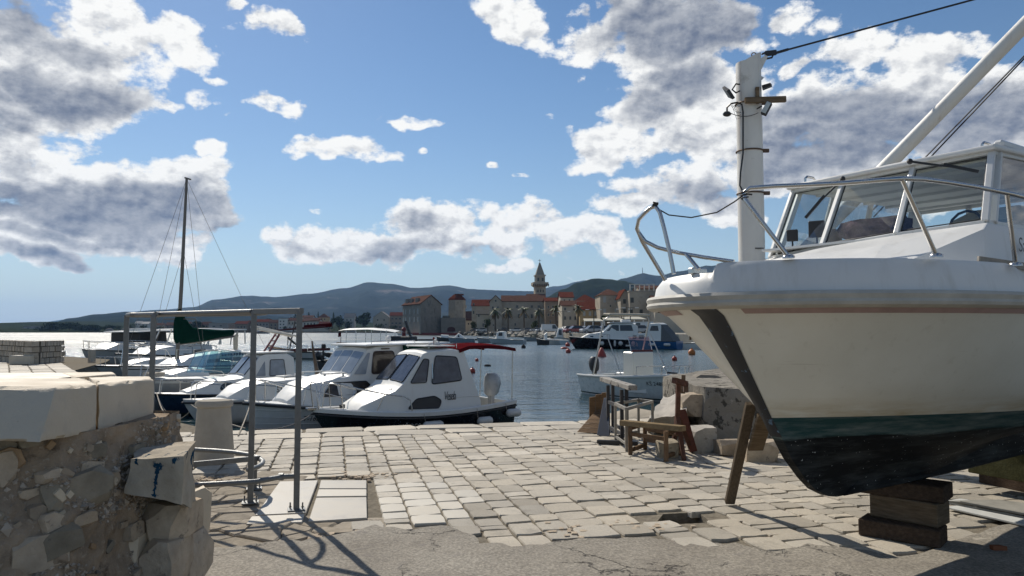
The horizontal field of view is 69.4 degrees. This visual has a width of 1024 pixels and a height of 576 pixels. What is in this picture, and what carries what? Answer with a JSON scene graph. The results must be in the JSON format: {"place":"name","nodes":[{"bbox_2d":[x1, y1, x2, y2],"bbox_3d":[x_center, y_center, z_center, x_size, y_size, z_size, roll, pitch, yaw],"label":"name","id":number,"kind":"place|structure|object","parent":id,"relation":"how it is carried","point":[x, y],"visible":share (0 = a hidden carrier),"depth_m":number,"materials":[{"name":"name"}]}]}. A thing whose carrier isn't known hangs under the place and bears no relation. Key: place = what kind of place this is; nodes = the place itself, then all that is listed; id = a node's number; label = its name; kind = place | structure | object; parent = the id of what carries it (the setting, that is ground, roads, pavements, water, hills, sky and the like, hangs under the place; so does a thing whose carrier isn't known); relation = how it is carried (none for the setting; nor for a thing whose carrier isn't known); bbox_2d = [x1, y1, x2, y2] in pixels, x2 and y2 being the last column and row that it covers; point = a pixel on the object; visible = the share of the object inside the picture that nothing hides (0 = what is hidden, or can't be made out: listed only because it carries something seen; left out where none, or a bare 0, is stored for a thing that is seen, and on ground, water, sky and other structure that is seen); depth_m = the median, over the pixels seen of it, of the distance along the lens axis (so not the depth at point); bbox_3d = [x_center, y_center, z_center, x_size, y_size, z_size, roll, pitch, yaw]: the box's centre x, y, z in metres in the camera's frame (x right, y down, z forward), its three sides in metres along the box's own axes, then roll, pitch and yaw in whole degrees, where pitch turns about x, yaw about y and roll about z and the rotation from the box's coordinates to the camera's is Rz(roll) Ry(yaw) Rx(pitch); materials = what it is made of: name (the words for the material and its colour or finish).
{"place":"outdoors","nodes":[
{"label":"outdoors","id":0,"kind":"place"},
{"bbox_2d":[76,360,109,371],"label":"quay face","id":1,"kind":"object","parent":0,"point":[90,369],"visible":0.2,"depth_m":34.03},
{"bbox_2d":[0,321,372,331],"bbox_3d":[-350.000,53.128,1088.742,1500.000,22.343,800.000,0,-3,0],"label":"coastal slope","id":2,"kind":"structure","parent":0,"point":[12,327],"depth_m":1092.86,"materials":[{"name":"plant"}]},
{"bbox_2d":[33,322,64,330],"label":"pine tree","id":3,"kind":"object","parent":2,"relation":"on","point":[50,327],"visible":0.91,"depth_m":735.58,"materials":[{"name":"green plant"}]},
{"bbox_2d":[58,311,330,323],"bbox_3d":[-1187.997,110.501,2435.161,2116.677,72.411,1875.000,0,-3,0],"label":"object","id":4,"kind":"structure","parent":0,"point":[114,317],"depth_m":2160.99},
{"bbox_2d":[63,332,396,332],"bbox_3d":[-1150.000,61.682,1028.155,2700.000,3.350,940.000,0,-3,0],"label":"shore","id":5,"kind":"structure","parent":0,"point":[239,332],"depth_m":644.17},
{"bbox_2d":[56,322,82,330],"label":"pine tree","id":6,"kind":"object","parent":5,"relation":"on","point":[68,325],"visible":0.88,"depth_m":729.79,"materials":[{"name":"green plant"}]},
{"bbox_2d":[209,323,234,331],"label":"house","id":7,"kind":"structure","parent":5,"relation":"on","point":[223,325],"depth_m":667.21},
{"bbox_2d":[235,321,250,331],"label":"house","id":8,"kind":"structure","parent":5,"relation":"on","point":[242,324],"depth_m":671.20,"materials":[{"name":"paint"}]},
{"bbox_2d":[257,319,271,328],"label":"house","id":9,"kind":"structure","parent":5,"relation":"on","point":[264,323],"depth_m":664.26,"materials":[{"name":"beige stone"}]},
{"bbox_2d":[268,320,278,329],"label":"house","id":10,"kind":"structure","parent":5,"relation":"on","point":[273,324],"depth_m":663.13,"materials":[{"name":"beige stone"}]},
{"bbox_2d":[278,318,288,331],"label":"house","id":11,"kind":"structure","parent":5,"relation":"on","point":[283,322],"depth_m":659.32,"materials":[{"name":"paint"}]},
{"bbox_2d":[302,318,322,331],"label":"house","id":12,"kind":"structure","parent":5,"relation":"on","point":[310,322],"depth_m":654.27,"materials":[{"name":"beige stone"}]},
{"bbox_2d":[331,315,343,329],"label":"pine tree","id":13,"kind":"object","parent":5,"relation":"on","point":[338,321],"visible":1,"depth_m":646.77,"materials":[{"name":"green plant"}]},
{"bbox_2d":[344,313,355,331],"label":"house","id":14,"kind":"structure","parent":5,"relation":"on","point":[350,317],"depth_m":654.52,"materials":[{"name":"grey stone"}]},
{"bbox_2d":[355,312,370,330],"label":"pine tree","id":15,"kind":"object","parent":5,"relation":"on","point":[363,319],"visible":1,"depth_m":646.51,"materials":[{"name":"green plant"}]},
{"bbox_2d":[373,311,389,331],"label":"house","id":16,"kind":"structure","parent":5,"relation":"on","point":[381,318],"depth_m":651.43,"materials":[{"name":"beige stone"}]},
{"bbox_2d":[389,312,402,330],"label":"house","id":17,"kind":"structure","parent":5,"relation":"on","point":[396,318],"depth_m":639.39,"materials":[{"name":"beige stone"}]},
{"bbox_2d":[137,282,560,322],"bbox_3d":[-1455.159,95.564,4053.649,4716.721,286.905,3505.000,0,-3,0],"label":"hill","id":18,"kind":"structure","parent":0,"point":[373,299],"depth_m":3733.36,"materials":[{"name":"plant"}]},
{"bbox_2d":[0,332,718,430],"bbox_3d":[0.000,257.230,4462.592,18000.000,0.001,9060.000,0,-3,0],"label":"water","id":19,"kind":"structure","parent":0,"point":[546,385],"depth_m":50.95,"materials":[{"name":"teal liquid"}]},
{"bbox_2d":[81,328,163,364],"bbox_3d":[-25.123,3.902,47.808,2.677,2.604,8.063,0,-3,5],"label":"motor boat","id":20,"kind":"object","parent":19,"relation":"on","point":[107,350],"visible":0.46,"depth_m":46.24,"materials":[{"name":"white plastic"}]},
{"bbox_2d":[94,356,169,376],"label":"motor boat","id":21,"kind":"object","parent":19,"relation":"on","point":[115,369],"visible":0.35,"depth_m":30.62,"materials":[{"name":"white plastic"}]},
{"bbox_2d":[129,330,173,352],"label":"motor boat","id":22,"kind":"object","parent":19,"relation":"on","point":[164,340],"visible":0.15,"depth_m":49.07,"materials":[{"name":"white plastic"}]},
{"bbox_2d":[115,328,222,363],"bbox_3d":[-18.262,3.446,39.714,2.677,2.590,8.063,-1,-3,14],"label":"motor boat","id":23,"kind":"object","parent":19,"relation":"on","point":[170,348],"visible":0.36,"depth_m":38.12,"materials":[{"name":"white plastic"}]},
{"bbox_2d":[140,350,244,410],"bbox_3d":[-8.912,2.805,22.295,2.177,1.882,6.264,-1,-3,18],"label":"runabout","id":24,"kind":"object","parent":19,"relation":"on","point":[173,385],"visible":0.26,"depth_m":20.16,"materials":[{"name":"grey paint"}]},
{"bbox_2d":[146,329,246,354],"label":"motor boat","id":25,"kind":"object","parent":19,"relation":"on","point":[197,348],"visible":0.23,"depth_m":40.46,"materials":[{"name":"white plastic"}]},
{"bbox_2d":[118,177,295,376],"bbox_3d":[-11.425,0.110,28.221,2.749,8.041,9.657,-1,-3,12],"label":"sailing yacht","id":26,"kind":"object","parent":19,"relation":"on","point":[185,332],"visible":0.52,"depth_m":26.52,"materials":[{"name":"grey paint"}]},
{"bbox_2d":[207,357,240,362],"bbox_3d":[-10.801,2.688,27.755,0.050,0.159,1.988,-1,-3,16],"label":"cabin window","id":27,"kind":"structure","parent":26,"relation":"in","point":[230,358],"depth_m":27.71,"materials":[{"name":"blue glass"}]},
{"bbox_2d":[161,367,295,376],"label":"motor boat","id":28,"kind":"object","parent":19,"relation":"on","point":[180,372],"visible":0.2,"depth_m":23.16,"materials":[{"name":"white plastic"}]},
{"bbox_2d":[155,326,307,415],"bbox_3d":[-7.466,2.308,20.581,4.851,2.560,1.867,3,-5,-45],"label":"cabin boat","id":29,"kind":"object","parent":19,"relation":"on","point":[272,363],"visible":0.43,"depth_m":20.31,"materials":[{"name":"blue paint"}]},
{"bbox_2d":[181,341,319,422],"bbox_3d":[-5.995,2.451,19.051,1.911,2.150,5.211,-3,-4,38],"label":"cuddy boat","id":30,"kind":"object","parent":19,"relation":"on","point":[237,393],"visible":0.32,"depth_m":17.86,"materials":[{"name":"grey paint"}]},
{"bbox_2d":[257,319,331,358],"bbox_3d":[-17.152,4.125,58.065,7.606,3.328,1.876,-1,-4,21],"label":"wooden boat","id":31,"kind":"object","parent":19,"relation":"on","point":[308,354],"visible":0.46,"depth_m":57.10,"materials":[{"name":"black wood"}]},
{"bbox_2d":[315,351,332,368],"bbox_3d":[-10.430,4.352,44.074,1.500,1.278,4.075,-1,-4,23],"label":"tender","id":32,"kind":"object","parent":19,"relation":"on","point":[321,361],"visible":0.13,"depth_m":42.82,"materials":[{"name":"rubber"}]},
{"bbox_2d":[242,336,447,429],"bbox_3d":[-3.718,2.240,16.779,4.951,2.301,2.279,3,-5,-44],"label":"cabin boat","id":33,"kind":"object","parent":19,"relation":"on","point":[361,365],"visible":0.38,"depth_m":15.97,"materials":[{"name":"grey paint"}]},
{"bbox_2d":[336,321,416,346],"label":"canopy boat","id":34,"kind":"object","parent":19,"relation":"on","point":[409,337],"visible":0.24,"depth_m":71.21,"materials":[{"name":"grey paint"}]},
{"bbox_2d":[305,337,516,427],"bbox_3d":[-2.120,2.195,15.628,4.573,2.306,1.984,2,-4,-36],"label":"cabin boat","id":35,"kind":"object","parent":19,"relation":"on","point":[434,381],"visible":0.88,"depth_m":15.19,"materials":[{"name":"paint"}]},
{"bbox_2d":[477,416,492,423],"bbox_3d":[-0.569,2.796,15.559,0.360,0.180,0.180,2,-4,-36],"label":"fender","id":36,"kind":"object","parent":35,"relation":"hanging from","point":[487,419],"visible":0.85,"depth_m":15.48,"materials":[{"name":"plastic"}]},
{"bbox_2d":[506,408,520,416],"bbox_3d":[0.035,2.715,16.095,0.360,0.180,0.180,2,-4,-36],"label":"fender","id":37,"kind":"object","parent":35,"relation":"hanging from","point":[515,412],"visible":1,"depth_m":16.01,"materials":[{"name":"plastic"}]},
{"bbox_2d":[407,333,460,335],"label":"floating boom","id":38,"kind":"object","parent":19,"relation":"on","point":[452,334],"visible":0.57,"depth_m":315.46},
{"bbox_2d":[448,333,474,342],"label":"boat","id":39,"kind":"object","parent":19,"relation":"on","point":[459,338],"visible":0.94,"depth_m":132.47,"materials":[{"name":"white plastic"}]},
{"bbox_2d":[489,331,526,343],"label":"boat","id":40,"kind":"object","parent":19,"relation":"on","point":[500,337],"visible":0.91,"depth_m":118.49,"materials":[{"name":"white plastic"}]},
{"bbox_2d":[547,338,569,344],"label":"boat","id":41,"kind":"object","parent":19,"relation":"on","point":[557,341],"visible":0.66,"depth_m":113.67,"materials":[{"name":"white plastic"}]},
{"bbox_2d":[569,320,647,348],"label":"motor yacht","id":42,"kind":"object","parent":19,"relation":"on","point":[622,331],"visible":0.84,"depth_m":88.77,"materials":[{"name":"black plastic"}]},
{"bbox_2d":[576,313,690,401],"bbox_3d":[4.131,2.351,24.560,2.116,3.048,5.483,2,-4,-28],"label":"console boat","id":43,"kind":"object","parent":19,"relation":"on","point":[638,366],"visible":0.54,"depth_m":24.22,"materials":[{"name":"plastic"}]},
{"bbox_2d":[633,323,682,348],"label":"motor boat","id":44,"kind":"object","parent":19,"relation":"on","point":[662,333],"visible":0.76,"depth_m":86.71,"materials":[{"name":"blue plastic"}]},
{"bbox_2d":[683,342,699,348],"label":"boat","id":45,"kind":"object","parent":19,"relation":"on","point":[690,345],"visible":0.19,"depth_m":87.31,"materials":[{"name":"white plastic"}]},
{"bbox_2d":[0,356,1023,555],"bbox_3d":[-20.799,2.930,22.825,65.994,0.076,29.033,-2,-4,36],"label":"quay paving","id":46,"kind":"structure","parent":0,"point":[765,511],"depth_m":7.35,"materials":[{"name":"stone"}]},
{"bbox_2d":[9,355,40,364],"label":"stone block","id":47,"kind":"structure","parent":46,"relation":"on","point":[21,359],"depth_m":34.45,"materials":[{"name":"stone"}]},
{"bbox_2d":[0,340,65,363],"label":"stacked stone setts","id":48,"kind":"structure","parent":46,"relation":"on","point":[50,351],"depth_m":36.38,"materials":[{"name":"stone"}]},
{"bbox_2d":[88,350,95,361],"bbox_3d":[-21.271,3.433,37.412,0.370,0.613,0.331,0,-3,0],"label":"mooring bollard","id":49,"kind":"object","parent":46,"relation":"on","point":[91,355],"visible":1,"depth_m":37.28,"materials":[{"name":"stone"}]},
{"bbox_2d":[0,372,213,575],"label":"rubble wall","id":50,"kind":"structure","parent":46,"relation":"on","point":[96,475],"depth_m":3.72,"materials":[{"name":"stone"}]},
{"bbox_2d":[122,308,304,511],"bbox_3d":[-3.529,1.117,7.355,1.820,1.809,3.325,3,-4,-38],"label":"tube frame","id":51,"kind":"object","parent":46,"relation":"on","point":[251,458],"visible":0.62,"depth_m":6.86,"materials":[{"name":"metal"}]},
{"bbox_2d":[194,399,233,460],"bbox_3d":[-3.635,1.739,9.007,0.480,0.755,0.424,0,-3,0],"label":"mooring bollard","id":52,"kind":"object","parent":46,"relation":"on","point":[213,427],"visible":0.91,"depth_m":8.85,"materials":[{"name":"stone"}]},
{"bbox_2d":[196,470,695,538],"bbox_3d":[-1.107,2.200,6.838,5.200,0.423,2.570,-2,-4,35],"label":"loose rubble","id":53,"kind":"object","parent":46,"relation":"on","point":[210,478],"visible":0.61,"depth_m":6.23,"materials":[{"name":"stone"}]},
{"bbox_2d":[577,392,605,432],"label":"plank panels","id":54,"kind":"object","parent":46,"relation":"on","point":[591,424],"visible":0.7,"depth_m":11.94,"materials":[{"name":"wood"}]},
{"bbox_2d":[597,398,608,435],"bbox_3d":[1.402,1.982,11.412,0.187,0.544,0.474,0,-3,6],"label":"blue board","id":55,"kind":"object","parent":46,"relation":"on","point":[603,428],"visible":0.79,"depth_m":11.34,"materials":[{"name":"wood"}]},
{"bbox_2d":[597,439,637,444],"bbox_3d":[1.480,2.166,10.376,0.570,0.050,0.080,-1,-3,15],"label":"iron offcut","id":56,"kind":"object","parent":46,"relation":"on","point":[601,441],"visible":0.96,"depth_m":10.37,"materials":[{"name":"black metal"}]},
{"bbox_2d":[600,377,636,439],"bbox_3d":[1.562,1.797,10.996,0.249,0.866,1.534,0,-3,-4],"label":"dark trestle","id":57,"kind":"object","parent":46,"relation":"on","point":[625,386],"visible":0.81,"depth_m":11.02,"materials":[{"name":"paint"}]},
{"bbox_2d":[610,408,650,418],"bbox_3d":[2.649,2.875,14.835,1.653,0.892,1.573,2,-4,-37],"label":"boulder","id":58,"kind":"object","parent":46,"relation":"on","point":[644,413],"visible":0.02,"depth_m":14.65,"materials":[{"name":"beige stone"}]},
{"bbox_2d":[614,399,653,451],"bbox_3d":[1.650,1.908,10.422,0.420,0.580,1.354,-2,-4,28],"label":"metal table frame","id":59,"kind":"object","parent":46,"relation":"on","point":[638,405],"visible":0.91,"depth_m":10.46,"materials":[{"name":"metal"}]},
{"bbox_2d":[619,420,685,461],"bbox_3d":[1.869,1.929,9.463,0.565,0.428,0.950,3,-4,-38],"label":"wooden trestle","id":60,"kind":"object","parent":46,"relation":"on","point":[666,430],"visible":0.88,"depth_m":9.36,"materials":[{"name":"brown wood"}]},
{"bbox_2d":[647,394,686,435],"bbox_3d":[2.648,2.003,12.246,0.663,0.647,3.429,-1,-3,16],"label":"boulder","id":61,"kind":"object","parent":46,"relation":"on","point":[664,411],"visible":0.39,"depth_m":10.98,"materials":[{"name":"stone"}]},
{"bbox_2d":[680,392,702,416],"bbox_3d":[2.639,1.728,10.999,0.315,0.326,0.460,0,-3,0],"label":"stone block","id":62,"kind":"object","parent":61,"relation":"on","point":[692,402],"depth_m":10.78,"materials":[{"name":"stone"}]},
{"bbox_2d":[655,438,678,457],"bbox_3d":[1.963,2.038,9.381,0.253,0.218,0.311,0,-3,0],"label":"boulder","id":63,"kind":"object","parent":46,"relation":"on","point":[673,445],"visible":0.8,"depth_m":9.24,"materials":[{"name":"grey stone"}]},
{"bbox_2d":[672,375,690,460],"bbox_3d":[2.215,1.649,9.580,0.293,1.045,1.027,-1,-3,11],"label":"rusty stand","id":64,"kind":"object","parent":46,"relation":"on","point":[682,386],"visible":0.91,"depth_m":9.34,"materials":[{"name":"paint"}]},
{"bbox_2d":[680,409,696,451],"bbox_3d":[2.317,1.875,9.733,0.090,0.553,0.260,2,-4,-35],"label":"leaning plank","id":65,"kind":"object","parent":46,"relation":"on","point":[686,422],"visible":0.79,"depth_m":9.72,"materials":[{"name":"wood"}]},
{"bbox_2d":[686,425,716,452],"bbox_3d":[2.523,2.014,9.922,0.354,0.332,0.439,0,-3,0],"label":"boulder","id":66,"kind":"object","parent":46,"relation":"on","point":[704,436],"visible":0.67,"depth_m":9.71,"materials":[{"name":"stone"}]},
{"bbox_2d":[663,369,772,438],"bbox_3d":[6.108,1.987,13.254,6.863,0.845,6.324,0,-3,0],"label":"concrete pier root","id":67,"kind":"object","parent":46,"relation":"on","point":[725,398],"visible":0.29,"depth_m":10.58,"materials":[{"name":"concrete"}]},
{"bbox_2d":[692,374,721,377],"bbox_3d":[3.344,1.619,12.902,0.642,0.233,0.463,0,-3,0],"label":"folded tarpaulin","id":68,"kind":"object","parent":67,"relation":"on","point":[706,376],"visible":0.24,"depth_m":12.73,"materials":[{"name":"grey fabric"}]},
{"bbox_2d":[713,439,736,455],"bbox_3d":[2.829,2.056,9.586,0.374,0.201,0.349,0,-3,-6],"label":"stone block","id":69,"kind":"object","parent":46,"relation":"on","point":[724,447],"depth_m":9.44,"materials":[{"name":"stone"}]},
{"bbox_2d":[725,402,767,503],"bbox_3d":[2.067,1.472,6.472,0.228,0.983,0.713,0,-3,0],"label":"leaning prop","id":70,"kind":"object","parent":46,"relation":"on","point":[758,438],"visible":0.79,"depth_m":6.40,"materials":[{"name":"wood"}]},
{"bbox_2d":[745,439,778,462],"bbox_3d":[3.073,2.013,9.171,0.401,0.244,0.349,-1,-3,9],"label":"stone block","id":71,"kind":"object","parent":46,"relation":"on","point":[769,453],"depth_m":9.00,"materials":[{"name":"stone"}]},
{"bbox_2d":[722,0,1023,261],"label":"derrick crane","id":72,"kind":"object","parent":46,"relation":"on","point":[750,111],"visible":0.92,"depth_m":10.51,"materials":[{"name":"white paint"}]},
{"bbox_2d":[858,479,952,547],"bbox_3d":[2.958,1.721,5.847,0.860,0.430,0.405,-3,-4,41],"label":"timber block stack","id":73,"kind":"object","parent":46,"relation":"on","point":[917,512],"visible":0.84,"depth_m":5.62,"materials":[{"name":"wood"}]},
{"bbox_2d":[635,140,1023,496],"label":"laid up motor boat","id":74,"kind":"object","parent":73,"relation":"on","point":[868,353],"visible":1,"depth_m":4.64,"materials":[{"name":"paint"}]},
{"bbox_2d":[652,191,748,217],"bbox_3d":[1.142,-0.499,4.502,0.604,0.132,0.066,-2,-4,33],"label":"lashing rope","id":75,"kind":"object","parent":74,"relation":"attached to","point":[655,204],"visible":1,"depth_m":4.49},
{"bbox_2d":[949,498,1023,525],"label":"loose boards","id":76,"kind":"object","parent":46,"relation":"on","point":[998,508],"visible":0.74,"depth_m":6.47,"materials":[{"name":"wood"}]},
{"bbox_2d":[968,455,1023,491],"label":"timber block stack","id":77,"kind":"object","parent":46,"relation":"on","point":[1008,473],"visible":0.73,"depth_m":7.20,"materials":[{"name":"wood"}]},
{"bbox_2d":[0,0,1023,322],"label":"sky","id":78,"kind":"structure","parent":0,"point":[322,145],"materials":[{"name":"blue"}]},
{"bbox_2d":[546,280,585,289],"bbox_3d":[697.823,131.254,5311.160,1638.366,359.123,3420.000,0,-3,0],"label":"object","id":79,"kind":"structure","parent":0,"point":[559,287],"depth_m":5151.93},
{"bbox_2d":[453,332,693,342],"bbox_3d":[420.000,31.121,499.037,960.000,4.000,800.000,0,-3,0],"label":"town quay","id":80,"kind":"structure","parent":0,"point":[684,337],"depth_m":135.17,"materials":[{"name":"stone"}]},
{"bbox_2d":[401,295,441,333],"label":"castle house","id":81,"kind":"structure","parent":80,"relation":"on","point":[421,314],"depth_m":327.73,"materials":[{"name":"grey stone"}]},
{"bbox_2d":[441,316,465,332],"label":"castle wall","id":82,"kind":"structure","parent":80,"relation":"on","point":[449,324],"depth_m":327.58,"materials":[{"name":"grey stone"}]},
{"bbox_2d":[448,294,466,317],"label":"hexagonal tower","id":83,"kind":"structure","parent":80,"relation":"on","point":[457,306],"depth_m":333.14,"materials":[{"name":"stone"}]},
{"bbox_2d":[465,311,471,331],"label":"house","id":84,"kind":"structure","parent":80,"relation":"on","point":[468,315],"depth_m":344.69,"materials":[{"name":"beige stone"}]},
{"bbox_2d":[397,330,556,338],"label":"shore rocks","id":85,"kind":"object","parent":80,"relation":"on","point":[521,334],"visible":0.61,"depth_m":235.56,"materials":[{"name":"stone"}]},
{"bbox_2d":[471,299,490,331],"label":"house","id":86,"kind":"structure","parent":80,"relation":"on","point":[480,304],"depth_m":312.04,"materials":[{"name":"stone"}]},
{"bbox_2d":[476,310,489,332],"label":"house","id":87,"kind":"structure","parent":80,"relation":"on","point":[482,315],"depth_m":295.76,"materials":[{"name":"stone"}]},
{"bbox_2d":[489,295,502,331],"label":"hall gable","id":88,"kind":"structure","parent":80,"relation":"on","point":[495,301],"depth_m":287.89,"materials":[{"name":"stone"}]},
{"bbox_2d":[501,295,545,331],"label":"long hall","id":89,"kind":"structure","parent":80,"relation":"on","point":[515,303],"depth_m":289.97,"materials":[{"name":"stone"}]},
{"bbox_2d":[531,259,548,293],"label":"church tower","id":90,"kind":"structure","parent":80,"relation":"on","point":[539,284],"depth_m":328.43,"materials":[{"name":"stone"}]},
{"bbox_2d":[541,324,557,331],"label":"parked car","id":91,"kind":"object","parent":80,"relation":"on","point":[549,327],"visible":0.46,"depth_m":183.91,"materials":[{"name":"white paint"}]},
{"bbox_2d":[543,298,557,331],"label":"house","id":92,"kind":"structure","parent":80,"relation":"on","point":[549,305],"depth_m":277.97,"materials":[{"name":"beige stone"}]},
{"bbox_2d":[557,292,573,327],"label":"house","id":93,"kind":"structure","parent":80,"relation":"on","point":[565,296],"depth_m":261.13,"materials":[{"name":"stone"}]},
{"bbox_2d":[559,301,584,327],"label":"house","id":94,"kind":"structure","parent":80,"relation":"on","point":[570,318],"depth_m":221.93,"materials":[{"name":"beige stone"}]},
{"bbox_2d":[563,325,584,332],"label":"parked car","id":95,"kind":"object","parent":80,"relation":"on","point":[574,328],"visible":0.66,"depth_m":140.05,"materials":[{"name":"red paint"}]},
{"bbox_2d":[576,302,595,324],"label":"house","id":96,"kind":"structure","parent":80,"relation":"on","point":[588,314],"depth_m":207.96,"materials":[{"name":"stone"}]},
{"bbox_2d":[579,325,603,333],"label":"parked car","id":97,"kind":"object","parent":80,"relation":"on","point":[589,328],"visible":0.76,"depth_m":136.10,"materials":[{"name":"silver paint"}]},
{"bbox_2d":[595,289,617,321],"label":"house","id":98,"kind":"structure","parent":80,"relation":"on","point":[605,301],"depth_m":198.13,"materials":[{"name":"stone"}]},
{"bbox_2d":[581,317,646,332],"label":"market canopy","id":99,"kind":"object","parent":80,"relation":"on","point":[587,322],"visible":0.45,"depth_m":149.81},
{"bbox_2d":[615,289,626,321],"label":"house","id":100,"kind":"structure","parent":80,"relation":"on","point":[621,299],"depth_m":190.21,"materials":[{"name":"stone"}]},
{"bbox_2d":[626,284,655,332],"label":"house","id":101,"kind":"structure","parent":80,"relation":"on","point":[639,298],"depth_m":186.11,"materials":[{"name":"stone"}]},
{"bbox_2d":[633,286,657,292],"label":"house","id":102,"kind":"structure","parent":80,"relation":"on","point":[646,288],"depth_m":216.86,"materials":[{"name":"stone"}]},
{"bbox_2d":[648,296,684,332],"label":"house","id":103,"kind":"structure","parent":80,"relation":"on","point":[654,317],"depth_m":177.84,"materials":[{"name":"beige stone"}]},
{"bbox_2d":[547,278,643,300],"bbox_3d":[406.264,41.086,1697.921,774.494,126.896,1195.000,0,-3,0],"label":"hill","id":104,"kind":"structure","parent":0,"point":[592,288],"depth_m":1625.65,"materials":[{"name":"plant"}]},
{"bbox_2d":[205,518,1023,575],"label":"concrete apron","id":105,"kind":"object","parent":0,"point":[377,550],"visible":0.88,"depth_m":5.17,"materials":[{"name":"concrete"}]},
{"bbox_2d":[989,545,1006,550],"bbox_3d":[3.541,1.890,5.382,0.102,0.031,0.046,0,-3,0],"label":"brick scrap","id":106,"kind":"object","parent":105,"relation":"on","point":[998,547],"visible":1,"depth_m":5.36,"materials":[{"name":"red brick"}]},
{"bbox_2d":[619,258,768,285],"bbox_3d":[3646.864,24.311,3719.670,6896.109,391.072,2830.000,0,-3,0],"label":"hill","id":107,"kind":"structure","parent":0,"point":[643,278],"depth_m":3702.97,"materials":[{"name":"plant"}]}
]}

